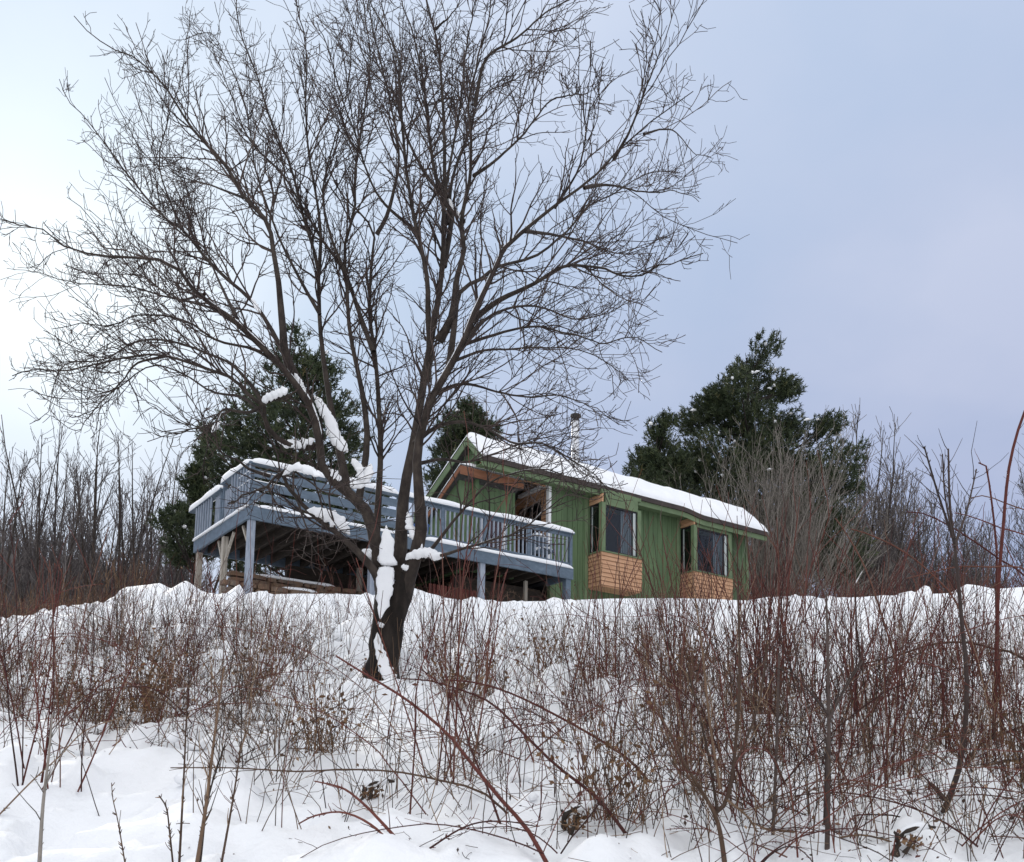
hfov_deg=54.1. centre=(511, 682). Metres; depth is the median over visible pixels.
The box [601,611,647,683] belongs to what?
dead weed clump
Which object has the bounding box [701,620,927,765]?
bramble arch
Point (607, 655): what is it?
bramble arch
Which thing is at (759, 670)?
bramble tangle
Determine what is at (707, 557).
red cane shrub
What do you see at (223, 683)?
bramble tangle
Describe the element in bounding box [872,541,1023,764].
red cane shrub
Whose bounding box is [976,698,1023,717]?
bramble arch
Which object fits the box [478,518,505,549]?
wing window
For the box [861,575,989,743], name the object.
red cane shrub
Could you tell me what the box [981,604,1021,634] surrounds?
dead weed clump
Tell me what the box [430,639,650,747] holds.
bramble arch
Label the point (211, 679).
dead weed clump
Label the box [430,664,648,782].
arching bramble
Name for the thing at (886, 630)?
bowed cane
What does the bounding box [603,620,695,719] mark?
dead weed clump
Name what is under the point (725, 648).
bramble arch
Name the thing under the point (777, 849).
bramble arch
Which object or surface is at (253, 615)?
dead weed clump
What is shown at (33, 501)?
bare tree
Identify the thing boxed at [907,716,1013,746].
bramble arch
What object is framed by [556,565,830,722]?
bramble arch
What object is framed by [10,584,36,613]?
dead weed clump
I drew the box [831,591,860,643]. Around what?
dead weed clump
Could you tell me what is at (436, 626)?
dead weed clump
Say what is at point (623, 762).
bramble arch
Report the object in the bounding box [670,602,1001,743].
bramble arch
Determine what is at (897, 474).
bare tree
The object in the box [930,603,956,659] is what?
red cane shrub
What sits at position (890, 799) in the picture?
bramble arch
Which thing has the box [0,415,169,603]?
bare tree
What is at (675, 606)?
red cane shrub
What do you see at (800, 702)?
dead weed clump
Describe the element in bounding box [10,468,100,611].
bare tree
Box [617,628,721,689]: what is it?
dry leaf tussock
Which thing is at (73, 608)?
red cane shrub
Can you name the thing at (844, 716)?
bramble tangle
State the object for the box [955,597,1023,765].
red cane shrub
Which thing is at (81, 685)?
bramble arch
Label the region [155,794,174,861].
bent stem
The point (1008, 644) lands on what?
bramble tangle
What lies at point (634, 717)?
bramble arch
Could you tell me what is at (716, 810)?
forked shrub
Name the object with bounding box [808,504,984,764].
red cane shrub
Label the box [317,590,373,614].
bramble tangle
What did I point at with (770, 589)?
red cane shrub
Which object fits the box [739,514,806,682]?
red cane shrub
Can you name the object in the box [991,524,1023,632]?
red cane shrub
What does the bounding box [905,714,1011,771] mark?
bramble arch
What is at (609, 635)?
dead weed clump
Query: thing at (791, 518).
bare bush
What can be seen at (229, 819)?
bare sapling
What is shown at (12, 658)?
dead weed clump
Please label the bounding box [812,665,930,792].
dead weed clump
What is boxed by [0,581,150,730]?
bramble arch
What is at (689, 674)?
red cane shrub
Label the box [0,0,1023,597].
sky
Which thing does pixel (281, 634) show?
dry leaf tussock
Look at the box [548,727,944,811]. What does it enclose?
bramble arch
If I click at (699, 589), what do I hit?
red cane shrub
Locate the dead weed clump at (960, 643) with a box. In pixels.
[926,576,1000,706]
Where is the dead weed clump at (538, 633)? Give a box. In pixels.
[523,617,552,648]
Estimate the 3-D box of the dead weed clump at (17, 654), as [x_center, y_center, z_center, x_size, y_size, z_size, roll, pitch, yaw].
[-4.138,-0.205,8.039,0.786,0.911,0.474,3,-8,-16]
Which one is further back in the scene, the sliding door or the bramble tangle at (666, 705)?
the sliding door
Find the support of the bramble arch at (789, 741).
on the snow ground
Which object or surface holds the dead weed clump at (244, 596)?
on the snow ground
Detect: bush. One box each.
[660,405,918,598]
[907,491,1007,593]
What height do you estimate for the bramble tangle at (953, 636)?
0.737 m
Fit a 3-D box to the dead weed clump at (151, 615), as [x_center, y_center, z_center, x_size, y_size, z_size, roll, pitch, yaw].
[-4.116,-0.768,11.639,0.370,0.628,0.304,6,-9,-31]
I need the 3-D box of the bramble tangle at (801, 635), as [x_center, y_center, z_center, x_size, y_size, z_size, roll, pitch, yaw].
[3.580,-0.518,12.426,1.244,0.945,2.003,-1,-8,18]
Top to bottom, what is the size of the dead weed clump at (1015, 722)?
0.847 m
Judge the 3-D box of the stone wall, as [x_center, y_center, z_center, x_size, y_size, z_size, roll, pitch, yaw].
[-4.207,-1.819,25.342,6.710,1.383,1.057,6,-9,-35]
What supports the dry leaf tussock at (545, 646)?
on the snow ground
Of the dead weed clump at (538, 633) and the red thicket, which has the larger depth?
the red thicket
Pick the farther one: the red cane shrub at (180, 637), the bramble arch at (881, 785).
the red cane shrub at (180, 637)
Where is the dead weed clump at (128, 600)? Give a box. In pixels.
[111,568,154,648]
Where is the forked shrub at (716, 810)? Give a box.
[651,551,828,861]
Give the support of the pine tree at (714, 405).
on the snow ground
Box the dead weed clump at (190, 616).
[153,579,209,672]
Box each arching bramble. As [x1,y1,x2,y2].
[169,742,507,812]
[298,803,382,833]
[314,773,394,834]
[335,655,547,861]
[401,676,626,833]
[429,799,542,848]
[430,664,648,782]
[453,657,500,823]
[865,639,1023,663]
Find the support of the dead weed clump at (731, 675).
on the snow ground
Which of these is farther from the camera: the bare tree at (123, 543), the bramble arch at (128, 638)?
the bare tree at (123, 543)
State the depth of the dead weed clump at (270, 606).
14.41 m
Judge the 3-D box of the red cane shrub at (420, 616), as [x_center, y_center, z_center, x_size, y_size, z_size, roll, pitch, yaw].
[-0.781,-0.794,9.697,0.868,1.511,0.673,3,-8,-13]
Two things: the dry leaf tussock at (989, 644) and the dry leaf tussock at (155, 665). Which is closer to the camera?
the dry leaf tussock at (155, 665)
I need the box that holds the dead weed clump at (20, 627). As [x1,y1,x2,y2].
[0,607,43,653]
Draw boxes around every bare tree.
[0,0,749,680]
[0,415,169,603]
[0,443,32,615]
[0,448,38,617]
[0,457,49,615]
[2,419,71,604]
[2,458,50,609]
[3,462,74,613]
[3,472,121,615]
[4,484,34,546]
[7,479,72,612]
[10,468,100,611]
[11,469,61,612]
[14,426,64,607]
[15,470,44,602]
[20,411,86,604]
[20,449,106,615]
[24,432,134,612]
[30,445,83,597]
[61,453,113,603]
[63,421,210,604]
[63,456,119,602]
[63,464,209,597]
[67,469,122,601]
[69,415,178,602]
[81,437,183,599]
[83,421,161,597]
[86,478,141,583]
[96,421,187,585]
[96,469,159,598]
[100,469,166,596]
[108,433,158,592]
[108,449,185,598]
[124,463,165,580]
[126,504,232,593]
[136,473,162,583]
[142,484,178,584]
[143,443,218,590]
[146,448,192,574]
[152,480,187,583]
[154,473,215,589]
[159,465,217,589]
[818,464,940,596]
[819,404,929,596]
[832,472,943,589]
[835,448,960,589]
[846,489,959,585]
[853,470,931,593]
[870,484,989,591]
[937,508,1022,588]
[939,506,1022,587]
[942,517,1006,585]
[980,441,1023,586]
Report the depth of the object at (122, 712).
7.22 m
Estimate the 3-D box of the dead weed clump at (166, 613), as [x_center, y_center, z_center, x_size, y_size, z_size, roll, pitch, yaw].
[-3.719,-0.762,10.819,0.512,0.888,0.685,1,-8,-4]
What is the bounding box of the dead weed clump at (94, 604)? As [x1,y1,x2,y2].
[59,557,119,653]
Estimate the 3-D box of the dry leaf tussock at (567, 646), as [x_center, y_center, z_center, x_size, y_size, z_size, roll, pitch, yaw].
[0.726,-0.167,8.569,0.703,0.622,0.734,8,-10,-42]
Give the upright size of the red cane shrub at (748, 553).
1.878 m
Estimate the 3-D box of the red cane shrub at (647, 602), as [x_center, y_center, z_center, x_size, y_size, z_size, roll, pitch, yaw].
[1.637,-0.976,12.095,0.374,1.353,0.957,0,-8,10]
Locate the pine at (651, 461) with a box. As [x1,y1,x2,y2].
[622,407,702,495]
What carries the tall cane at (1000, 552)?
on the snow ground
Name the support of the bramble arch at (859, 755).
on the snow ground
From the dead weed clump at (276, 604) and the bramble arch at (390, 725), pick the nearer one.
the bramble arch at (390, 725)
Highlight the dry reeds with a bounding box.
[0,542,154,616]
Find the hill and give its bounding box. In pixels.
[2,549,113,603]
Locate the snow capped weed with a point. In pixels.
(497, 739)
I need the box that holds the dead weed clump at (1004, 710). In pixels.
[980,618,1023,795]
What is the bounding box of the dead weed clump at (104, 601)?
[87,544,164,660]
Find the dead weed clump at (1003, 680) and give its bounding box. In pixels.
[958,659,1015,700]
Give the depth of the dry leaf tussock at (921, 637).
11.73 m
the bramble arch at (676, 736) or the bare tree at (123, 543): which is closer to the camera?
the bramble arch at (676, 736)
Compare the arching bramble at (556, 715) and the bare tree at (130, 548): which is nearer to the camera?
the arching bramble at (556, 715)
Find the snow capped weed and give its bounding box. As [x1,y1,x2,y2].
[460,711,519,767]
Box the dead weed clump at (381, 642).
[365,605,414,680]
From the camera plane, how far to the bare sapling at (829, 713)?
5.04 m
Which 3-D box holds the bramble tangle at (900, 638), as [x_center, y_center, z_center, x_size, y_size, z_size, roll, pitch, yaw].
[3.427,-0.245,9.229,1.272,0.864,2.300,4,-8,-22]
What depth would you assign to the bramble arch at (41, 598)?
7.71 m
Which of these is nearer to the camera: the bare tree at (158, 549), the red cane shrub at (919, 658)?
the red cane shrub at (919, 658)
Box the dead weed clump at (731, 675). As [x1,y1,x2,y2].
[710,642,772,706]
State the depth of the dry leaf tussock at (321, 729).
6.07 m
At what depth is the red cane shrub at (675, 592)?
9.62 m
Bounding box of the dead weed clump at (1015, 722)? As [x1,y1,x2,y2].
[1005,695,1023,759]
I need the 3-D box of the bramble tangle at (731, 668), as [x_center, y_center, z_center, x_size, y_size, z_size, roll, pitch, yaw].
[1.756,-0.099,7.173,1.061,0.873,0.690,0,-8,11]
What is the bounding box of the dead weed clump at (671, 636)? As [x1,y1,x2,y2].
[635,608,692,712]
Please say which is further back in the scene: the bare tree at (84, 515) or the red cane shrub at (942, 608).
the bare tree at (84, 515)
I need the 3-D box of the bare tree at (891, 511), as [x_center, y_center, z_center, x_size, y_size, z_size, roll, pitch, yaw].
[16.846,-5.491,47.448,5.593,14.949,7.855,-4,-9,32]
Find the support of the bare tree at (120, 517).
on the snow ground
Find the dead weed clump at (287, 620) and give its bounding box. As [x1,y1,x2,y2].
[279,600,310,645]
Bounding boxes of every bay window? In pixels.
[588,488,641,595]
[680,518,733,599]
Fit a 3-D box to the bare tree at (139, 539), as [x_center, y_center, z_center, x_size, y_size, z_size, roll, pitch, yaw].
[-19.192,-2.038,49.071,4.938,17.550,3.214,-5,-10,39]
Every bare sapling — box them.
[12,712,68,861]
[155,709,213,861]
[186,639,272,861]
[220,717,251,861]
[731,558,885,849]
[737,635,802,834]
[895,423,998,812]
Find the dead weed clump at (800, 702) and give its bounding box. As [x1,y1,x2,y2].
[750,599,875,762]
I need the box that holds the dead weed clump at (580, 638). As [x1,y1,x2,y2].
[550,610,602,663]
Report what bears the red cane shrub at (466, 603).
on the snow ground
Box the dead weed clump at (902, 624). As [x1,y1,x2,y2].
[879,599,937,661]
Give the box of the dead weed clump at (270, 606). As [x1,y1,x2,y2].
[257,586,284,619]
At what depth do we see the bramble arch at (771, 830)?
4.72 m
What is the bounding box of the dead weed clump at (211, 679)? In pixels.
[163,606,231,717]
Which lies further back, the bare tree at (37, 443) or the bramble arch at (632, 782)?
the bare tree at (37, 443)
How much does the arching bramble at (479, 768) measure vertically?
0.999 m
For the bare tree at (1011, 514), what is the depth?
50.43 m
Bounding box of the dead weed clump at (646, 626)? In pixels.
[625,599,665,659]
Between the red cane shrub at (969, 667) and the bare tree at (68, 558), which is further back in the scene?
the bare tree at (68, 558)
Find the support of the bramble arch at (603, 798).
on the snow ground
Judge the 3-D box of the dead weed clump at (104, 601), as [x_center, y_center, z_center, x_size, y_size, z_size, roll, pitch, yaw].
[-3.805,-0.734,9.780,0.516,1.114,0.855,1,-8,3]
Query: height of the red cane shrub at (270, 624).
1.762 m
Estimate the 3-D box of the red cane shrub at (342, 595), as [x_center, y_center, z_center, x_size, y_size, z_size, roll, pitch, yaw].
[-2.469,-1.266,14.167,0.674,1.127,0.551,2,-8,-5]
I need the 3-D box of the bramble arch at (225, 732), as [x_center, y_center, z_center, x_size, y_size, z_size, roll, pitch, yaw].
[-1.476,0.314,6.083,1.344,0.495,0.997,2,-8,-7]
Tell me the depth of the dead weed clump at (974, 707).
6.71 m
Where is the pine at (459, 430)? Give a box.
[422,395,506,490]
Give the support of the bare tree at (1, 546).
on the snow ground
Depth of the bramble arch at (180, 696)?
6.71 m
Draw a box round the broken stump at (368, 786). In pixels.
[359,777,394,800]
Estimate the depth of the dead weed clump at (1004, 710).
5.47 m
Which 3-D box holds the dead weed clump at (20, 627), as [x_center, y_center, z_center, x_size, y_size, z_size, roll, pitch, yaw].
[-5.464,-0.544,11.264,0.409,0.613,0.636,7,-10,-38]
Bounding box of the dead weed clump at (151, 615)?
[144,589,165,635]
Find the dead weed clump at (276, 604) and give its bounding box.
[254,578,294,633]
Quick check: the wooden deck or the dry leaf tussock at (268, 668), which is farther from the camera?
the wooden deck
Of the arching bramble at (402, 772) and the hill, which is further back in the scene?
the hill
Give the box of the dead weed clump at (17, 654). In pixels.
[0,601,45,707]
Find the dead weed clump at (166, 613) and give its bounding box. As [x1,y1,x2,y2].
[140,573,197,647]
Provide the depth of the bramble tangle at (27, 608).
12.70 m
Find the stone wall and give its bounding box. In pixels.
[220,570,364,594]
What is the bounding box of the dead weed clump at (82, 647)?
[56,618,104,670]
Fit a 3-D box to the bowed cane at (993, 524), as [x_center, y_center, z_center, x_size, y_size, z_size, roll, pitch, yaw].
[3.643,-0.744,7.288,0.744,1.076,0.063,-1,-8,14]
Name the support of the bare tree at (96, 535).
on the snow ground
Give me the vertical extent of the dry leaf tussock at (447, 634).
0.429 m
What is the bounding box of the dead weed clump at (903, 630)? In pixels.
[885,605,921,665]
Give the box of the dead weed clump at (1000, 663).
[982,627,1023,698]
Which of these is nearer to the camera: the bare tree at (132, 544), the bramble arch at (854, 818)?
the bramble arch at (854, 818)
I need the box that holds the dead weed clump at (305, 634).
[279,611,332,661]
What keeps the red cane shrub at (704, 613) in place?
on the snow ground
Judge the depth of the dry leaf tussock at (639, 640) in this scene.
10.86 m
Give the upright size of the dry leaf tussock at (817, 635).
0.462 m
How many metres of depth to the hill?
194.78 m
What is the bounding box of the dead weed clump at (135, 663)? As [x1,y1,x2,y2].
[100,616,174,722]
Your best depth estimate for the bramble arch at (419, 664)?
7.84 m
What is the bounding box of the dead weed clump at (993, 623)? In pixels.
[971,600,1023,644]
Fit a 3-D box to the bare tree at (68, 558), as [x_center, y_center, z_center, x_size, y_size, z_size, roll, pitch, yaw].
[-17.149,-2.496,39.634,4.426,15.593,5.836,6,-9,-31]
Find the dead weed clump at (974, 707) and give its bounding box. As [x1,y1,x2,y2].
[931,646,1014,765]
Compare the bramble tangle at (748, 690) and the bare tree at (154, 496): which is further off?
the bare tree at (154, 496)
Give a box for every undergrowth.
[0,561,1023,861]
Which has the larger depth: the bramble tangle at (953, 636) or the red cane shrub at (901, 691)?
the bramble tangle at (953, 636)
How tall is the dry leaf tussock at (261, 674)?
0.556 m
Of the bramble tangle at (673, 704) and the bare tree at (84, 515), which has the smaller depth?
the bramble tangle at (673, 704)
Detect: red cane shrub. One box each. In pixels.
[0,490,135,791]
[0,548,53,680]
[0,553,59,654]
[0,560,70,729]
[60,561,96,652]
[96,555,150,706]
[97,542,159,645]
[117,557,156,641]
[156,578,211,687]
[170,533,227,625]
[180,567,251,651]
[192,487,333,705]
[315,555,361,623]
[348,413,518,784]
[401,525,474,660]
[440,509,506,688]
[553,470,653,692]
[580,585,669,787]
[601,456,756,696]
[616,544,691,681]
[619,568,786,775]
[624,579,685,662]
[626,549,703,686]
[629,492,722,674]
[632,537,663,645]
[637,531,748,681]
[639,568,750,759]
[639,583,666,617]
[660,530,789,707]
[668,561,714,623]
[686,561,721,611]
[692,450,867,708]
[696,543,759,692]
[697,500,823,710]
[710,485,796,711]
[726,507,851,765]
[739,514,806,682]
[739,561,757,605]
[759,462,884,714]
[765,569,825,656]
[788,519,913,739]
[789,505,968,785]
[797,546,933,716]
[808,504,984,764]
[817,551,848,644]
[839,556,954,779]
[855,593,892,713]
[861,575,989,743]
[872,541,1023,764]
[874,567,930,641]
[876,513,964,707]
[892,529,1016,702]
[908,533,1018,731]
[913,495,1022,675]
[924,568,969,650]
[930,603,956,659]
[933,605,1023,780]
[936,563,1023,760]
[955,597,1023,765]
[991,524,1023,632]
[1003,602,1023,679]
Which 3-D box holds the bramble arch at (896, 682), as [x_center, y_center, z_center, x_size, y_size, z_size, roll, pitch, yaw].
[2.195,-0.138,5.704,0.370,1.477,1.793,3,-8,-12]
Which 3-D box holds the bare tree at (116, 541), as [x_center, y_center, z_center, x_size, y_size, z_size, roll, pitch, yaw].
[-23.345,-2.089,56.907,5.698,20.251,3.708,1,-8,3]
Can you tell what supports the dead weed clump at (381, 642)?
on the snow ground
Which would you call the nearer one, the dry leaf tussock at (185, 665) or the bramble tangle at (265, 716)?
the bramble tangle at (265, 716)
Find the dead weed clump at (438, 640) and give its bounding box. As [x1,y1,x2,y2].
[420,624,456,660]
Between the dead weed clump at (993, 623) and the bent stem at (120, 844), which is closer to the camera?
the bent stem at (120, 844)
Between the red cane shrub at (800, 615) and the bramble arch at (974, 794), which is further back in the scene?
the red cane shrub at (800, 615)
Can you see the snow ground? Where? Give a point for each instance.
(140, 779)
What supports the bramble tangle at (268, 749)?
on the snow ground
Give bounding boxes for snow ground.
[0,581,1023,861]
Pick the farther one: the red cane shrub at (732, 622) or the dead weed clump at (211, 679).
the red cane shrub at (732, 622)
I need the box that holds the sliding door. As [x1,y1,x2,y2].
[519,502,541,555]
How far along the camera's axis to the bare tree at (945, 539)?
48.93 m
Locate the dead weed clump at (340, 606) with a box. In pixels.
[320,587,345,638]
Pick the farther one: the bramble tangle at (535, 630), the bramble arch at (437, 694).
the bramble tangle at (535, 630)
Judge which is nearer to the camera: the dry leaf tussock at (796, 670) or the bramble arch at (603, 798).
the bramble arch at (603, 798)
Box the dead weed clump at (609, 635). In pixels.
[582,589,640,685]
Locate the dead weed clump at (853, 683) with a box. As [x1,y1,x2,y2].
[807,631,906,742]
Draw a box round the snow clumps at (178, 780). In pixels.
[0,594,1023,827]
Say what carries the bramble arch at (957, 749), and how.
on the snow ground
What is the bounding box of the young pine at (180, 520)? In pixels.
[146,458,219,584]
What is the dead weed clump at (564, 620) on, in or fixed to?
on the snow ground
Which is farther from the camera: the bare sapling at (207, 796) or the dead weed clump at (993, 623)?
the dead weed clump at (993, 623)
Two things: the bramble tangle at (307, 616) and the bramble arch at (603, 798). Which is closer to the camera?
the bramble arch at (603, 798)
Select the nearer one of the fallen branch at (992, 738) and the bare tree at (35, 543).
the fallen branch at (992, 738)
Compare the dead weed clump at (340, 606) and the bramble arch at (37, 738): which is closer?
the bramble arch at (37, 738)
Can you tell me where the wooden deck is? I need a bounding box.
[189,458,574,600]
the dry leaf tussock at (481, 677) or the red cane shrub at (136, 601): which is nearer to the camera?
the dry leaf tussock at (481, 677)
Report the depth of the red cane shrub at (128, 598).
11.21 m
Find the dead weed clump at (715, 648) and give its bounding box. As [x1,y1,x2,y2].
[654,633,729,774]
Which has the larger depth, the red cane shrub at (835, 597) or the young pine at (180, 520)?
the young pine at (180, 520)
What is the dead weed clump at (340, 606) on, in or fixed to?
on the snow ground
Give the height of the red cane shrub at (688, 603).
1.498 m
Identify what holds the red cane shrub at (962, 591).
on the snow ground
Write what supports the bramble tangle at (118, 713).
on the snow ground
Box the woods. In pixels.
[1,511,203,616]
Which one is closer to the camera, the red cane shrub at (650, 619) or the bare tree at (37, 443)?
the red cane shrub at (650, 619)
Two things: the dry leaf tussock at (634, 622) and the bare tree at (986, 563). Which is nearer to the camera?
the dry leaf tussock at (634, 622)
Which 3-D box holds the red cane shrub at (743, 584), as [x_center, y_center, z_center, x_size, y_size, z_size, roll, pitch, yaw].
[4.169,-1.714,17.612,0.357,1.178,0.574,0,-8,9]
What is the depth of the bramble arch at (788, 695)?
7.73 m
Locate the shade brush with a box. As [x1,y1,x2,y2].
[212,563,282,588]
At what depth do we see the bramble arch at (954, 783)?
5.37 m
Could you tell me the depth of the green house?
29.70 m
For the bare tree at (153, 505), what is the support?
on the snow ground
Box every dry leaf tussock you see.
[0,649,64,680]
[6,636,106,705]
[40,640,133,721]
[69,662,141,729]
[100,623,207,722]
[102,640,197,724]
[144,638,224,690]
[218,647,328,699]
[229,608,315,681]
[247,613,309,654]
[266,650,386,752]
[411,633,500,699]
[415,628,537,709]
[431,619,470,648]
[500,602,581,676]
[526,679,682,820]
[561,626,639,686]
[610,621,662,661]
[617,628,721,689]
[623,610,653,630]
[664,613,724,682]
[706,688,809,760]
[760,643,830,695]
[793,611,841,648]
[892,668,1022,758]
[901,618,955,656]
[958,682,1023,786]
[967,624,1008,660]
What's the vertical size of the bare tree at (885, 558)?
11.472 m
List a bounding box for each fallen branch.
[763,813,894,841]
[965,726,1020,759]
[974,744,1021,770]
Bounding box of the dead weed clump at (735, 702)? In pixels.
[662,604,798,808]
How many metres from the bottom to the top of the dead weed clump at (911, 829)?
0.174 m
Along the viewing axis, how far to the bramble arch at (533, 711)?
6.40 m
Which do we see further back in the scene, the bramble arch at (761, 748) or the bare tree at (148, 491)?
the bare tree at (148, 491)
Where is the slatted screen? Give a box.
[427,583,475,599]
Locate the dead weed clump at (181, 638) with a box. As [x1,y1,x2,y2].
[147,608,200,672]
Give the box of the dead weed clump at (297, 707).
[237,658,340,768]
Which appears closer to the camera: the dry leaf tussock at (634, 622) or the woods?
the dry leaf tussock at (634, 622)
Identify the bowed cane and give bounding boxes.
[835,518,907,696]
[851,522,990,708]
[907,511,1023,575]
[907,561,1023,578]
[955,513,1023,534]
[971,495,1023,509]
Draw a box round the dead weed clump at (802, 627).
[765,598,820,653]
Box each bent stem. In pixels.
[0,714,133,814]
[111,782,125,861]
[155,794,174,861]
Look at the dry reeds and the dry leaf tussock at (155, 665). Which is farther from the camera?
the dry reeds
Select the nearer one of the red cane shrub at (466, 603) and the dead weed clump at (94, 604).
the red cane shrub at (466, 603)
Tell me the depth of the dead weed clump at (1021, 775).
5.33 m
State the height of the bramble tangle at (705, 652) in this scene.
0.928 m
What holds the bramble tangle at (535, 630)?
on the snow ground
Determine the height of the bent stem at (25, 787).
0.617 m
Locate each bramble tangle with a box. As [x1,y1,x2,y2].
[0,643,91,710]
[4,630,61,672]
[5,646,100,712]
[11,582,51,626]
[18,606,134,652]
[19,587,106,649]
[26,597,126,655]
[34,589,182,651]
[42,598,144,658]
[66,617,335,768]
[91,596,225,645]
[119,587,411,756]
[122,608,179,657]
[141,631,254,720]
[144,621,422,782]
[199,653,370,752]
[203,600,431,677]
[221,598,363,636]
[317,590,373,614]
[320,618,620,809]
[362,676,561,819]
[491,595,623,652]
[531,584,578,600]
[584,633,787,753]
[587,693,781,822]
[589,651,732,748]
[619,627,920,793]
[621,612,873,713]
[630,606,674,672]
[637,612,746,691]
[685,603,826,723]
[707,615,938,812]
[724,664,900,751]
[733,582,1013,714]
[752,594,820,654]
[796,618,1023,769]
[807,609,979,683]
[868,606,1020,667]
[969,624,1021,669]
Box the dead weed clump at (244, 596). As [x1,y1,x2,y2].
[212,564,269,662]
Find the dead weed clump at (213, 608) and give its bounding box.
[198,587,223,623]
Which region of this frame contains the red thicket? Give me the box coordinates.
[741,565,1023,599]
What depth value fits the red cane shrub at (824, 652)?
7.36 m
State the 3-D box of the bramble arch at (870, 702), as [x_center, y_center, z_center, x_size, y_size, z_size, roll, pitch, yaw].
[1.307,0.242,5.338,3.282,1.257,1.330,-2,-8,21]
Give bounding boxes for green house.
[284,413,767,601]
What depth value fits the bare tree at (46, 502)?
50.09 m
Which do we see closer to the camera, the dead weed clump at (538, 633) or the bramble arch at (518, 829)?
the bramble arch at (518, 829)
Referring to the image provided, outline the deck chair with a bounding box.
[532,533,553,559]
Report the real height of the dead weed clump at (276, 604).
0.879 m
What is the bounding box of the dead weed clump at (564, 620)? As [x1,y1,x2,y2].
[535,582,591,659]
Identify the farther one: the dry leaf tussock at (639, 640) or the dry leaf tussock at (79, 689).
the dry leaf tussock at (639, 640)
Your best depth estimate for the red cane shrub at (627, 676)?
5.54 m
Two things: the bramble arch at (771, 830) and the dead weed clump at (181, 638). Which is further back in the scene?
the dead weed clump at (181, 638)
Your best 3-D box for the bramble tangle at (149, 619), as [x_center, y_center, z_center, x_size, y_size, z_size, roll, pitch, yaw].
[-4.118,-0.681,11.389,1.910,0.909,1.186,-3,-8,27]
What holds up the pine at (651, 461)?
on the snow ground
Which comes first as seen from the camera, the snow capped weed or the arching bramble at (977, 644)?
the snow capped weed
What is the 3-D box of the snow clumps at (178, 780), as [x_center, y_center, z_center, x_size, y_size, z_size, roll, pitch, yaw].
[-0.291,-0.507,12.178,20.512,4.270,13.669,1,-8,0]
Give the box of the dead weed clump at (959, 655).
[907,621,994,704]
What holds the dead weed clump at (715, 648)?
on the snow ground
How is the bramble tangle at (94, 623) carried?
on the snow ground
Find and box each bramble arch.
[0,534,103,643]
[0,564,305,687]
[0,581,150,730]
[0,677,397,749]
[0,682,123,715]
[1,600,204,717]
[2,719,88,752]
[3,574,209,692]
[5,650,193,713]
[11,598,344,739]
[19,718,184,754]
[42,671,285,726]
[57,626,208,726]
[88,618,283,708]
[117,644,306,717]
[135,693,372,761]
[197,560,451,814]
[208,558,464,736]
[232,683,408,721]
[295,686,817,857]
[355,650,582,754]
[367,639,703,761]
[377,644,473,685]
[377,693,653,752]
[427,590,687,722]
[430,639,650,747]
[478,691,689,761]
[494,559,834,707]
[494,707,807,823]
[508,608,620,714]
[530,592,744,732]
[534,641,776,760]
[539,605,1023,828]
[546,709,984,778]
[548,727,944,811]
[550,723,759,781]
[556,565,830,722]
[566,587,841,752]
[573,618,772,816]
[577,535,688,778]
[579,768,846,836]
[585,708,1023,857]
[591,769,974,861]
[595,599,811,699]
[604,589,945,766]
[604,609,968,808]
[612,645,990,717]
[654,590,870,738]
[654,709,837,741]
[655,619,1023,804]
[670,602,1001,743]
[697,662,1014,805]
[699,784,929,861]
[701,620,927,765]
[702,733,1023,847]
[712,672,858,713]
[749,730,1023,859]
[797,622,1023,766]
[823,782,941,815]
[832,569,1023,787]
[843,765,1023,800]
[868,767,1022,797]
[879,634,1023,709]
[893,633,1021,763]
[904,721,1022,779]
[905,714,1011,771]
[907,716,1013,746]
[910,638,1023,747]
[972,813,1023,838]
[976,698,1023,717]
[977,629,1023,755]
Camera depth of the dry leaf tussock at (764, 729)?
6.54 m
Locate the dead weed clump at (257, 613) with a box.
[242,598,283,634]
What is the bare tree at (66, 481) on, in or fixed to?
on the snow ground
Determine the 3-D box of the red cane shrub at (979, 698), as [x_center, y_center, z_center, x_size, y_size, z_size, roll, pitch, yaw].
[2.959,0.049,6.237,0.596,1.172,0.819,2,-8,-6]
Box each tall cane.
[974,449,1004,742]
[988,411,1023,740]
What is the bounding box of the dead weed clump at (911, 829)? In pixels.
[890,822,935,857]
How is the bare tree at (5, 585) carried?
on the snow ground
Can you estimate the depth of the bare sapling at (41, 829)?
4.36 m
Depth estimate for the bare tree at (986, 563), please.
50.06 m
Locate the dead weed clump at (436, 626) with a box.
[408,600,465,659]
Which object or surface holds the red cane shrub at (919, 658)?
on the snow ground
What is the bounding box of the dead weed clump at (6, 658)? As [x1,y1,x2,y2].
[0,641,45,704]
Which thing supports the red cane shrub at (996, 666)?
on the snow ground
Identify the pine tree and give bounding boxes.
[190,319,394,576]
[672,327,879,594]
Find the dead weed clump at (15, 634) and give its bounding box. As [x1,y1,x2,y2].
[0,604,37,678]
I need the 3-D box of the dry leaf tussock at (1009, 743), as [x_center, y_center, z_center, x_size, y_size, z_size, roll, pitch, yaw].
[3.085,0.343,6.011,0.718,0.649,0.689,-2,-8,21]
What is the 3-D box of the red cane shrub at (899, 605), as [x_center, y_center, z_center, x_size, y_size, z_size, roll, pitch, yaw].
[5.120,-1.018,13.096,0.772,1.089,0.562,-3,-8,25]
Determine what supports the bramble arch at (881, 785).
on the snow ground
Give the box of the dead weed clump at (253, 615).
[245,590,271,635]
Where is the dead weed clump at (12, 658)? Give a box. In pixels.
[0,607,41,723]
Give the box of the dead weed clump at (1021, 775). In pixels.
[939,640,1023,823]
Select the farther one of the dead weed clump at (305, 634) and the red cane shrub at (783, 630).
the dead weed clump at (305, 634)

